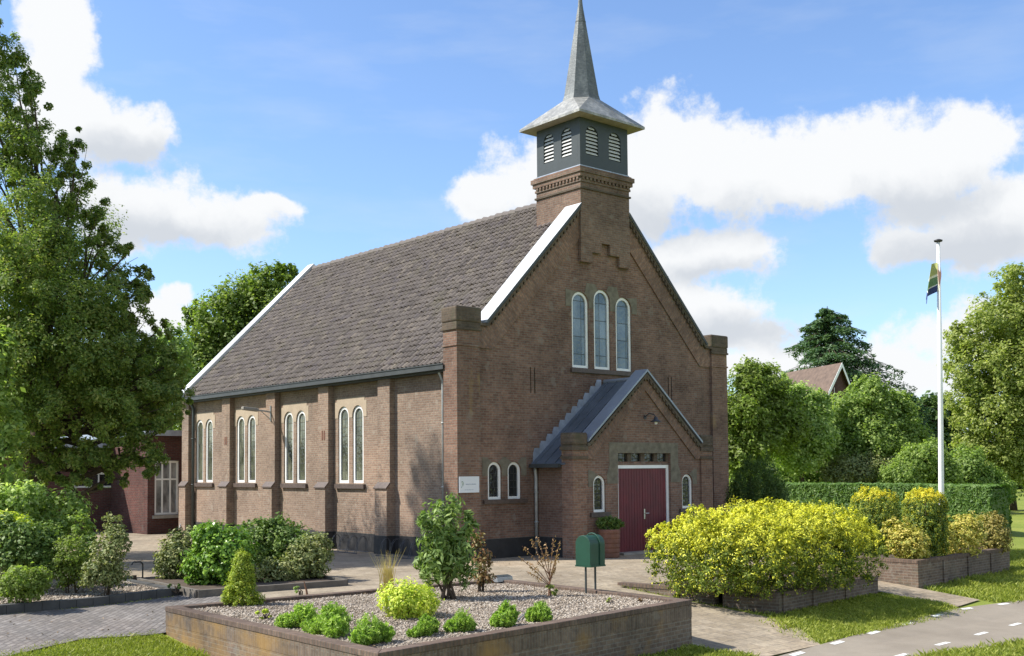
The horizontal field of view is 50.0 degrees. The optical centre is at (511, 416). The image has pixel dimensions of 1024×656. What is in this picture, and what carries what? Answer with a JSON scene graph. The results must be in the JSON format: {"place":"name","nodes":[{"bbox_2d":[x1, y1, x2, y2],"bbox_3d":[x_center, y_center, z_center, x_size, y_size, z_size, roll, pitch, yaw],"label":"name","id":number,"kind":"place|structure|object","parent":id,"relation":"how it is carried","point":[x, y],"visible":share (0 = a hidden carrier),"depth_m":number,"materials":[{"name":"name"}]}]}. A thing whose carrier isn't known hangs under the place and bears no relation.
{"place":"outdoors","nodes":[
{"label":"outdoors","id":0,"kind":"place"},
{"bbox_2d":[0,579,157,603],"bbox_3d":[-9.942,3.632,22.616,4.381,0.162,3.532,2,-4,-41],"label":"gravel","id":1,"kind":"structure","parent":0,"point":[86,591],"depth_m":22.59,"materials":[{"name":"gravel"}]},
{"bbox_2d":[4,575,158,602],"bbox_3d":[-30.872,3.289,11.533,51.100,0.084,13.950,2,-4,-41],"label":"gravel surface","id":2,"kind":"object","parent":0,"point":[91,593],"visible":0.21,"depth_m":22.62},
{"bbox_2d":[0,508,33,579],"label":"shrub","id":3,"kind":"object","parent":2,"relation":"on","point":[19,516],"visible":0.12,"depth_m":23.59,"materials":[{"name":"green plant"}]},
{"bbox_2d":[0,479,46,574],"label":"shrub","id":4,"kind":"object","parent":2,"relation":"on","point":[17,497],"visible":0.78,"depth_m":24.55,"materials":[{"name":"green plant"}]},
{"bbox_2d":[0,511,64,579],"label":"shrub","id":5,"kind":"object","parent":2,"relation":"on","point":[21,543],"visible":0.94,"depth_m":22.25,"materials":[{"name":"green plant"}]},
{"bbox_2d":[21,481,98,550],"bbox_3d":[-10.545,2.697,25.318,1.915,2.404,2.301,2,-4,-41],"label":"shrub","id":6,"kind":"object","parent":2,"relation":"on","point":[74,506],"visible":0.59,"depth_m":25.10,"materials":[{"name":"green plant"}]},
{"bbox_2d":[45,534,93,592],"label":"shrub","id":7,"kind":"object","parent":2,"relation":"on","point":[68,563],"visible":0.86,"depth_m":22.21,"materials":[{"name":"green plant"}]},
{"bbox_2d":[39,520,101,586],"bbox_3d":[-9.506,2.993,23.423,1.358,1.605,0.865,2,-4,-41],"label":"shrub","id":8,"kind":"object","parent":2,"relation":"on","point":[59,535],"visible":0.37,"depth_m":23.35,"materials":[{"name":"green plant"}]},
{"bbox_2d":[0,430,181,533],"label":"annex building","id":9,"kind":"structure","parent":0,"point":[139,504],"depth_m":45.88,"materials":[{"name":"brick"}]},
{"bbox_2d":[74,473,110,487],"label":"window","id":10,"kind":"structure","parent":9,"relation":"in","point":[100,476],"depth_m":47.81,"materials":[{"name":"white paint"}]},
{"bbox_2d":[154,461,177,514],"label":"window","id":11,"kind":"structure","parent":9,"relation":"in","point":[166,482],"depth_m":45.69,"materials":[{"name":"glass"}]},
{"bbox_2d":[0,629,210,655],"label":"grass","id":12,"kind":"structure","parent":0,"point":[138,644],"depth_m":18.20,"materials":[{"name":"plant"}]},
{"bbox_2d":[0,595,222,655],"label":"driveway","id":13,"kind":"structure","parent":0,"point":[130,617],"depth_m":19.92,"materials":[{"name":"brick"}]},
{"bbox_2d":[16,595,173,613],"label":"grass","id":14,"kind":"structure","parent":13,"relation":"on","point":[104,604],"depth_m":21.65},
{"bbox_2d":[6,597,188,639],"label":"fallen leaves","id":15,"kind":"object","parent":13,"relation":"on","point":[81,627],"visible":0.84,"depth_m":19.54,"materials":[{"name":"brown plant"}]},
{"bbox_2d":[138,574,329,589],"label":"bed soil","id":16,"kind":"structure","parent":0,"point":[176,581],"depth_m":24.17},
{"bbox_2d":[152,524,207,578],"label":"shrub","id":17,"kind":"object","parent":16,"relation":"on","point":[168,558],"visible":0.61,"depth_m":25.12,"materials":[{"name":"green plant"}]},
{"bbox_2d":[177,519,260,584],"bbox_3d":[-6.366,3.087,24.058,1.743,1.675,1.712,2,-4,-41],"label":"shrub","id":18,"kind":"object","parent":16,"relation":"on","point":[216,543],"visible":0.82,"depth_m":23.71,"materials":[{"name":"green plant"}]},
{"bbox_2d":[239,512,315,572],"bbox_3d":[-5.455,3.059,25.763,1.953,1.636,1.734,0,-3,-3],"label":"shrub","id":19,"kind":"object","parent":16,"relation":"on","point":[270,535],"visible":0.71,"depth_m":25.41,"materials":[{"name":"green plant"}]},
{"bbox_2d":[251,531,335,582],"bbox_3d":[-4.998,3.260,24.724,2.249,1.322,1.290,2,-4,-41],"label":"shrub","id":20,"kind":"object","parent":16,"relation":"on","point":[318,556],"visible":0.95,"depth_m":24.68,"materials":[{"name":"green plant"}]},
{"bbox_2d":[178,0,728,560],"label":"church","id":21,"kind":"structure","parent":0,"point":[540,358],"depth_m":34.49,"materials":[{"name":"brick"}]},
{"bbox_2d":[197,420,202,481],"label":"window","id":22,"kind":"structure","parent":21,"relation":"in","point":[200,425],"depth_m":43.63,"materials":[{"name":"glass"}]},
{"bbox_2d":[206,419,212,481],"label":"window","id":23,"kind":"structure","parent":21,"relation":"in","point":[209,429],"depth_m":42.98,"materials":[{"name":"glass"}]},
{"bbox_2d":[238,416,244,482],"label":"window","id":24,"kind":"structure","parent":21,"relation":"in","point":[241,425],"depth_m":40.95,"materials":[{"name":"glass"}]},
{"bbox_2d":[248,415,255,482],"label":"window","id":25,"kind":"structure","parent":21,"relation":"in","point":[251,424],"depth_m":40.32,"materials":[{"name":"white paint"}]},
{"bbox_2d":[241,406,270,420],"bbox_3d":[-8.922,-0.114,38.406,1.135,0.550,0.200,2,-4,-41],"label":"wall lamp","id":26,"kind":"object","parent":21,"relation":"attached to","point":[250,409],"visible":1,"depth_m":38.29,"materials":[{"name":"metal"}]},
{"bbox_2d":[285,412,292,482],"bbox_3d":[-7.714,1.077,38.170,0.060,2.467,0.624,2,-4,-41],"label":"window","id":27,"kind":"structure","parent":21,"relation":"in","point":[289,418],"depth_m":38.25,"materials":[{"name":"glass"}]},
{"bbox_2d":[297,411,305,482],"bbox_3d":[-7.160,1.040,37.527,0.060,2.467,0.624,2,-4,-41],"label":"window","id":28,"kind":"structure","parent":21,"relation":"in","point":[301,420],"depth_m":37.61,"materials":[{"name":"glass"}]},
{"bbox_2d":[339,407,348,482],"bbox_3d":[-5.392,0.924,35.476,0.060,2.467,0.624,2,-4,-41],"label":"window","id":29,"kind":"structure","parent":21,"relation":"in","point":[343,416],"depth_m":35.55,"materials":[{"name":"glass"}]},
{"bbox_2d":[353,405,363,482],"bbox_3d":[-4.838,0.887,34.833,0.060,2.467,0.624,2,-4,-41],"label":"window","id":30,"kind":"structure","parent":21,"relation":"in","point":[358,470],"depth_m":34.92,"materials":[{"name":"glass"}]},
{"bbox_2d":[459,476,478,492],"bbox_3d":[-1.191,1.898,30.519,0.705,0.450,0.041,2,-4,-41],"label":"nameplate","id":31,"kind":"object","parent":21,"relation":"attached to","point":[468,484],"visible":1,"depth_m":30.50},
{"bbox_2d":[488,462,500,499],"bbox_3d":[-0.543,1.839,31.352,0.504,1.067,0.060,2,-4,-41],"label":"window","id":32,"kind":"structure","parent":21,"relation":"in","point":[494,492],"depth_m":31.39,"materials":[{"name":"glass"}]},
{"bbox_2d":[508,462,519,498],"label":"window","id":33,"kind":"structure","parent":21,"relation":"in","point":[513,468],"depth_m":31.88,"materials":[{"name":"glass"}]},
{"bbox_2d":[572,292,587,367],"bbox_3d":[2.057,-2.663,33.841,0.714,2.357,0.060,2,-4,-41],"label":"window","id":34,"kind":"structure","parent":21,"relation":"in","point":[579,302],"depth_m":33.89,"materials":[{"name":"glass"}]},
{"bbox_2d":[593,475,604,511],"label":"window","id":35,"kind":"structure","parent":21,"relation":"in","point":[598,484],"depth_m":31.73,"materials":[{"name":"glass"}]},
{"bbox_2d":[594,290,609,369],"bbox_3d":[2.776,-2.714,34.464,0.714,2.507,0.060,2,-4,-41],"label":"window","id":36,"kind":"structure","parent":21,"relation":"in","point":[601,303],"depth_m":34.51,"materials":[{"name":"glass"}]},
{"bbox_2d":[616,298,630,371],"bbox_3d":[3.520,-2.614,35.099,0.714,2.357,0.060,2,-4,-41],"label":"window","id":37,"kind":"structure","parent":21,"relation":"in","point":[623,343],"depth_m":35.15,"materials":[{"name":"glass"}]},
{"bbox_2d":[618,468,642,551],"bbox_3d":[3.501,2.796,32.609,1.054,2.487,0.050,2,-4,-41],"label":"door","id":38,"kind":"structure","parent":21,"relation":"in","point":[630,479],"depth_m":32.61,"materials":[{"name":"paint"}]},
{"bbox_2d":[644,413,660,424],"bbox_3d":[4.215,0.072,32.837,0.340,0.357,0.569,2,-4,-41],"label":"wall lamp","id":39,"kind":"object","parent":21,"relation":"attached to","point":[655,420],"visible":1,"depth_m":32.71,"materials":[{"name":"metal"}]},
{"bbox_2d":[642,468,666,549],"bbox_3d":[4.331,2.821,33.272,1.054,2.487,0.127,2,-4,-41],"label":"door","id":40,"kind":"structure","parent":21,"relation":"in","point":[653,479],"depth_m":33.26,"materials":[{"name":"paint"}]},
{"bbox_2d":[682,474,691,507],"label":"window","id":41,"kind":"structure","parent":21,"relation":"in","point":[686,481],"depth_m":34.25,"materials":[{"name":"white paint"}]},
{"bbox_2d":[0,0,1023,439],"label":"sky","id":42,"kind":"structure","parent":0,"point":[791,160],"materials":[{"name":"blue"}]},
{"bbox_2d":[66,531,978,655],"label":"church yard","id":43,"kind":"structure","parent":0,"point":[715,627],"depth_m":26.32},
{"bbox_2d":[131,561,143,577],"bbox_3d":[-8.547,3.580,25.153,0.380,0.522,0.060,2,-4,-41],"label":"hooked post","id":44,"kind":"object","parent":43,"relation":"on","point":[142,566],"visible":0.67,"depth_m":25.19,"materials":[{"name":"metal"}]},
{"bbox_2d":[293,586,302,594],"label":"seedling","id":45,"kind":"object","parent":43,"relation":"on","point":[296,591],"visible":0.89,"depth_m":21.44,"materials":[{"name":"green plant"}]},
{"bbox_2d":[331,534,366,553],"bbox_3d":[-5.119,3.951,34.053,0.458,0.519,1.800,2,-4,-41],"label":"bike rack","id":46,"kind":"object","parent":43,"relation":"on","point":[357,543],"visible":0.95,"depth_m":33.98,"materials":[{"name":"metal"}]},
{"bbox_2d":[375,538,420,558],"bbox_3d":[-3.293,3.831,31.934,0.458,0.519,1.800,2,-4,-41],"label":"bike rack","id":47,"kind":"object","parent":43,"relation":"on","point":[390,548],"visible":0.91,"depth_m":32.02,"materials":[{"name":"metal"}]},
{"bbox_2d":[595,515,624,557],"bbox_3d":[2.789,3.398,31.245,0.887,1.223,0.747,0,-3,-5],"label":"planter","id":48,"kind":"object","parent":43,"relation":"on","point":[610,534],"visible":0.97,"depth_m":30.99,"materials":[{"name":"brick"}]},
{"bbox_2d":[32,489,1023,655],"bbox_3d":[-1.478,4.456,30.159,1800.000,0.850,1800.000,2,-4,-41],"label":"ground","id":49,"kind":"structure","parent":0,"point":[1017,527],"depth_m":38.91,"materials":[{"name":"green plant"}]},
{"bbox_2d":[0,324,28,491],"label":"broadleaf tree","id":50,"kind":"object","parent":49,"relation":"on","point":[8,435],"visible":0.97,"depth_m":25.92,"materials":[{"name":"green plant"}]},
{"bbox_2d":[0,561,52,602],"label":"shrub","id":51,"kind":"object","parent":49,"relation":"on","point":[17,582],"visible":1,"depth_m":20.76,"materials":[{"name":"green plant"}]},
{"bbox_2d":[0,578,179,613],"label":"kerb","id":52,"kind":"structure","parent":49,"relation":"on","point":[162,591],"depth_m":21.52,"materials":[{"name":"concrete"}]},
{"bbox_2d":[167,583,180,593],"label":"seedling","id":53,"kind":"object","parent":52,"relation":"on","point":[176,591],"visible":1,"depth_m":22.57,"materials":[{"name":"green plant"}]},
{"bbox_2d":[0,0,195,497],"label":"broadleaf tree","id":54,"kind":"object","parent":49,"relation":"on","point":[45,287],"visible":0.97,"depth_m":29.88,"materials":[{"name":"green plant"}]},
{"bbox_2d":[0,320,201,440],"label":"broadleaf tree","id":55,"kind":"object","parent":49,"relation":"on","point":[181,347],"visible":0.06,"depth_m":53.87,"materials":[{"name":"green plant"}]},
{"bbox_2d":[77,511,132,595],"bbox_3d":[-8.197,2.851,22.136,1.094,1.858,0.949,2,-4,-41],"label":"shrub","id":56,"kind":"object","parent":49,"relation":"on","point":[105,572],"visible":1,"depth_m":22.06,"materials":[{"name":"green plant"}]},
{"bbox_2d":[169,259,298,429],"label":"broadleaf tree","id":57,"kind":"object","parent":49,"relation":"on","point":[256,292],"visible":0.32,"depth_m":60.87,"materials":[{"name":"green plant"}]},
{"bbox_2d":[127,575,347,597],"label":"kerb","id":58,"kind":"structure","parent":49,"relation":"on","point":[198,593],"depth_m":23.24,"materials":[{"name":"concrete"}]},
{"bbox_2d":[165,579,691,655],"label":"raised bed wall","id":59,"kind":"structure","parent":49,"relation":"on","point":[654,628],"depth_m":17.60,"materials":[{"name":"brick"}]},
{"bbox_2d":[193,582,664,649],"bbox_3d":[-1.138,3.385,19.303,7.125,0.001,6.447,2,-4,-41],"label":"gravel surface","id":60,"kind":"object","parent":59,"relation":"in","point":[402,633],"visible":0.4,"depth_m":19.30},
{"bbox_2d":[220,548,265,606],"bbox_3d":[-4.976,2.983,20.068,0.806,1.155,0.869,2,-4,-41],"label":"dwarf conifer","id":61,"kind":"object","parent":60,"relation":"on","point":[241,586],"visible":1,"depth_m":19.95,"materials":[{"name":"green plant"}]},
{"bbox_2d":[255,608,271,618],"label":"seedling","id":62,"kind":"object","parent":60,"relation":"on","point":[264,610],"visible":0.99,"depth_m":18.09,"materials":[{"name":"green plant"}]},
{"bbox_2d":[273,601,320,630],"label":"perennial","id":63,"kind":"object","parent":60,"relation":"on","point":[299,615],"visible":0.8,"depth_m":17.01,"materials":[{"name":"green plant"}]},
{"bbox_2d":[302,601,352,638],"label":"perennial","id":64,"kind":"object","parent":60,"relation":"on","point":[334,621],"visible":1,"depth_m":16.30,"materials":[{"name":"green plant"}]},
{"bbox_2d":[348,612,395,645],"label":"perennial","id":65,"kind":"object","parent":60,"relation":"on","point":[366,634],"visible":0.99,"depth_m":15.38,"materials":[{"name":"green plant"}]},
{"bbox_2d":[372,551,401,594],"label":"ornamental grass","id":66,"kind":"object","parent":60,"relation":"on","point":[387,576],"depth_m":21.43,"materials":[{"name":"plant"}]},
{"bbox_2d":[375,575,444,619],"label":"shrub","id":67,"kind":"object","parent":60,"relation":"on","point":[406,600],"visible":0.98,"depth_m":18.01,"materials":[{"name":"yellow plant"}]},
{"bbox_2d":[405,613,440,636],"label":"perennial","id":68,"kind":"object","parent":60,"relation":"on","point":[426,625],"visible":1,"depth_m":16.07,"materials":[{"name":"green plant"}]},
{"bbox_2d":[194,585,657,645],"bbox_3d":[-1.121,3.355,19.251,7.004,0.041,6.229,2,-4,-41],"label":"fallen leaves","id":69,"kind":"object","parent":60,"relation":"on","point":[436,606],"visible":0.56,"depth_m":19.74,"materials":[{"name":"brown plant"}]},
{"bbox_2d":[412,492,479,599],"bbox_3d":[-1.222,2.468,20.703,1.314,2.085,1.065,0,-3,-10],"label":"shrub","id":70,"kind":"object","parent":60,"relation":"on","point":[443,549],"visible":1,"depth_m":20.58,"materials":[{"name":"green plant"}]},
{"bbox_2d":[442,607,477,632],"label":"perennial","id":71,"kind":"object","parent":60,"relation":"on","point":[461,621],"visible":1,"depth_m":16.43,"materials":[{"name":"green plant"}]},
{"bbox_2d":[467,530,497,591],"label":"shrub","id":72,"kind":"object","parent":60,"relation":"on","point":[484,577],"visible":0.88,"depth_m":21.88,"materials":[{"name":"red plant"}]},
{"bbox_2d":[493,574,512,582],"bbox_3d":[-0.192,3.529,23.674,0.440,0.214,0.166,2,-4,-41],"label":"floodlight","id":73,"kind":"object","parent":60,"relation":"on","point":[501,578],"visible":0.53,"depth_m":23.61,"materials":[{"name":"metal"}]},
{"bbox_2d":[489,599,520,627],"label":"perennial","id":74,"kind":"object","parent":60,"relation":"on","point":[505,615],"visible":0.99,"depth_m":16.95,"materials":[{"name":"green plant"}]},
{"bbox_2d":[525,600,552,621],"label":"perennial","id":75,"kind":"object","parent":60,"relation":"on","point":[540,611],"visible":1,"depth_m":17.44,"materials":[{"name":"green plant"}]},
{"bbox_2d":[518,535,560,595],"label":"shrub","id":76,"kind":"object","parent":60,"relation":"on","point":[549,586],"visible":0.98,"depth_m":21.05,"materials":[{"name":"orange plant"}]},
{"bbox_2d":[575,532,605,593],"bbox_3d":[1.536,2.970,21.482,0.440,1.384,0.432,2,-4,-45],"label":"mailbox","id":77,"kind":"object","parent":60,"relation":"on","point":[590,551],"visible":0.96,"depth_m":21.36,"materials":[{"name":"green metal"}]},
{"bbox_2d":[622,585,761,613],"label":"grass","id":78,"kind":"structure","parent":49,"relation":"on","point":[696,600],"depth_m":24.09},
{"bbox_2d":[632,643,760,655],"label":"grass","id":79,"kind":"structure","parent":49,"relation":"on","point":[690,650],"depth_m":19.10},
{"bbox_2d":[617,573,877,614],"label":"wall","id":80,"kind":"structure","parent":49,"relation":"on","point":[777,602],"depth_m":24.01,"materials":[{"name":"brick"}]},
{"bbox_2d":[722,452,791,540],"bbox_3d":[8.126,2.688,36.115,1.961,3.141,1.892,2,-4,-41],"label":"upright yew","id":81,"kind":"object","parent":49,"relation":"on","point":[773,487],"visible":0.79,"depth_m":35.84,"materials":[{"name":"green plant"}]},
{"bbox_2d":[727,354,813,499],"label":"broadleaf tree","id":82,"kind":"object","parent":49,"relation":"on","point":[762,419],"visible":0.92,"depth_m":55.28,"materials":[{"name":"green leaf"},{"name":"bark"}]},
{"bbox_2d":[729,459,837,496],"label":"tall shrub","id":83,"kind":"object","parent":49,"relation":"on","point":[813,477],"visible":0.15,"depth_m":61.23,"materials":[{"name":"green plant"}]},
{"bbox_2d":[768,372,843,481],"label":"broadleaf tree","id":84,"kind":"object","parent":49,"relation":"on","point":[803,457],"visible":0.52,"depth_m":57.27,"materials":[{"name":"green plant"}]},
{"bbox_2d":[787,363,850,471],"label":"house","id":85,"kind":"structure","parent":49,"relation":"on","point":[832,378],"depth_m":90.59,"materials":[{"name":"brick"}]},
{"bbox_2d":[779,306,937,431],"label":"spruce tree","id":86,"kind":"object","parent":49,"relation":"on","point":[824,330],"visible":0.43,"depth_m":99.38,"materials":[{"name":"green plant"}]},
{"bbox_2d":[818,446,899,483],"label":"tall shrub","id":87,"kind":"object","parent":49,"relation":"on","point":[849,470],"visible":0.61,"depth_m":57.15,"materials":[{"name":"green plant"}]},
{"bbox_2d":[755,590,978,643],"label":"grass","id":88,"kind":"structure","parent":49,"relation":"on","point":[851,616],"depth_m":23.25,"materials":[{"name":"plant"}]},
{"bbox_2d":[819,372,935,464],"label":"broadleaf tree","id":89,"kind":"object","parent":49,"relation":"on","point":[872,417],"visible":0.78,"depth_m":58.91,"materials":[{"name":"green plant"}]},
{"bbox_2d":[780,481,1012,532],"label":"clipped hedge","id":90,"kind":"object","parent":49,"relation":"on","point":[963,498],"visible":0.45,"depth_m":43.04,"materials":[{"name":"green plant"}]},
{"bbox_2d":[818,545,1009,588],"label":"wall","id":91,"kind":"structure","parent":49,"relation":"on","point":[920,573],"depth_m":28.56,"materials":[{"name":"brick"}]},
{"bbox_2d":[860,548,982,558],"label":"bed soil","id":92,"kind":"structure","parent":91,"relation":"in","point":[890,556],"depth_m":30.37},
{"bbox_2d":[847,484,901,553],"bbox_3d":[10.413,3.085,31.463,1.662,2.259,1.601,2,-4,-41],"label":"clipped conifer","id":93,"kind":"object","parent":92,"relation":"on","point":[874,506],"visible":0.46,"depth_m":31.11,"materials":[{"name":"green plant"}]},
{"bbox_2d":[880,516,931,558],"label":"variegated shrub","id":94,"kind":"object","parent":92,"relation":"on","point":[906,548],"visible":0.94,"depth_m":28.33,"materials":[{"name":"yellow plant"}]},
{"bbox_2d":[901,487,950,557],"bbox_3d":[11.041,2.940,29.294,1.270,2.155,1.287,2,-4,-41],"label":"clipped conifer","id":95,"kind":"object","parent":92,"relation":"on","point":[934,525],"visible":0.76,"depth_m":28.94,"materials":[{"name":"green plant"}]},
{"bbox_2d":[934,239,943,504],"bbox_3d":[12.858,-0.461,32.953,0.255,9.737,0.637,-1,-3,0],"label":"flagpole","id":96,"kind":"object","parent":92,"relation":"on","point":[940,420],"visible":0.83,"depth_m":32.95,"materials":[{"name":"metal"}]},
{"bbox_2d":[926,263,940,303],"bbox_3d":[12.647,-3.984,32.950,0.513,1.264,0.210,-1,-3,0],"label":"flag","id":97,"kind":"object","parent":96,"relation":"hanging from","point":[934,281],"visible":1,"depth_m":33.00,"materials":[{"name":"fabric"}]},
{"bbox_2d":[931,510,987,557],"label":"variegated shrub","id":98,"kind":"object","parent":92,"relation":"on","point":[965,531],"visible":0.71,"depth_m":29.98,"materials":[{"name":"yellow plant"}]},
{"bbox_2d":[966,510,1015,554],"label":"variegated shrub","id":99,"kind":"object","parent":92,"relation":"on","point":[998,538],"visible":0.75,"depth_m":31.44,"materials":[{"name":"yellow plant"}]},
{"bbox_2d":[876,436,965,483],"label":"tall shrub","id":100,"kind":"object","parent":49,"relation":"on","point":[922,467],"visible":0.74,"depth_m":55.43,"materials":[{"name":"green plant"}]},
{"bbox_2d":[907,390,936,442],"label":"spruce tree","id":101,"kind":"object","parent":49,"relation":"on","point":[915,400],"visible":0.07,"depth_m":95.89,"materials":[{"name":"green plant"}]},
{"bbox_2d":[915,390,965,453],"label":"distant tree","id":102,"kind":"object","parent":49,"relation":"on","point":[931,401],"visible":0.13,"depth_m":103.49,"materials":[{"name":"green plant"}]},
{"bbox_2d":[923,548,1023,602],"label":"grass","id":103,"kind":"structure","parent":49,"relation":"on","point":[1004,588],"depth_m":28.24,"materials":[{"name":"plant"}]},
{"bbox_2d":[942,261,1023,510],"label":"broadleaf tree","id":104,"kind":"object","parent":49,"relation":"on","point":[998,359],"visible":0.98,"depth_m":60.97,"materials":[{"name":"green plant"}]},
{"bbox_2d":[947,441,1023,502],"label":"tall shrub","id":105,"kind":"object","parent":49,"relation":"on","point":[975,469],"visible":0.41,"depth_m":57.39,"materials":[{"name":"green plant"}]},
{"bbox_2d":[657,573,879,596],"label":"bed soil","id":106,"kind":"structure","parent":0,"point":[762,588],"depth_m":25.68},
{"bbox_2d":[643,496,889,599],"bbox_3d":[5.924,2.917,24.940,6.309,2.223,4.243,1,-3,-27],"label":"golden yew hedge","id":107,"kind":"object","parent":106,"relation":"on","point":[781,531],"visible":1,"depth_m":23.65,"materials":[{"name":"plant"}]},
{"bbox_2d":[780,600,1023,655],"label":"cycle path","id":108,"kind":"structure","parent":0,"point":[995,621],"depth_m":21.69,"materials":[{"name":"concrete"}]},
{"bbox_2d":[789,651,804,655],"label":"road marking","id":109,"kind":"object","parent":108,"relation":"on","point":[796,653],"visible":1,"depth_m":19.52,"materials":[{"name":"paint"}]},
{"bbox_2d":[907,637,1023,655],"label":"grass","id":110,"kind":"structure","parent":0,"point":[1011,647],"depth_m":19.60,"materials":[{"name":"plant"}]}
]}

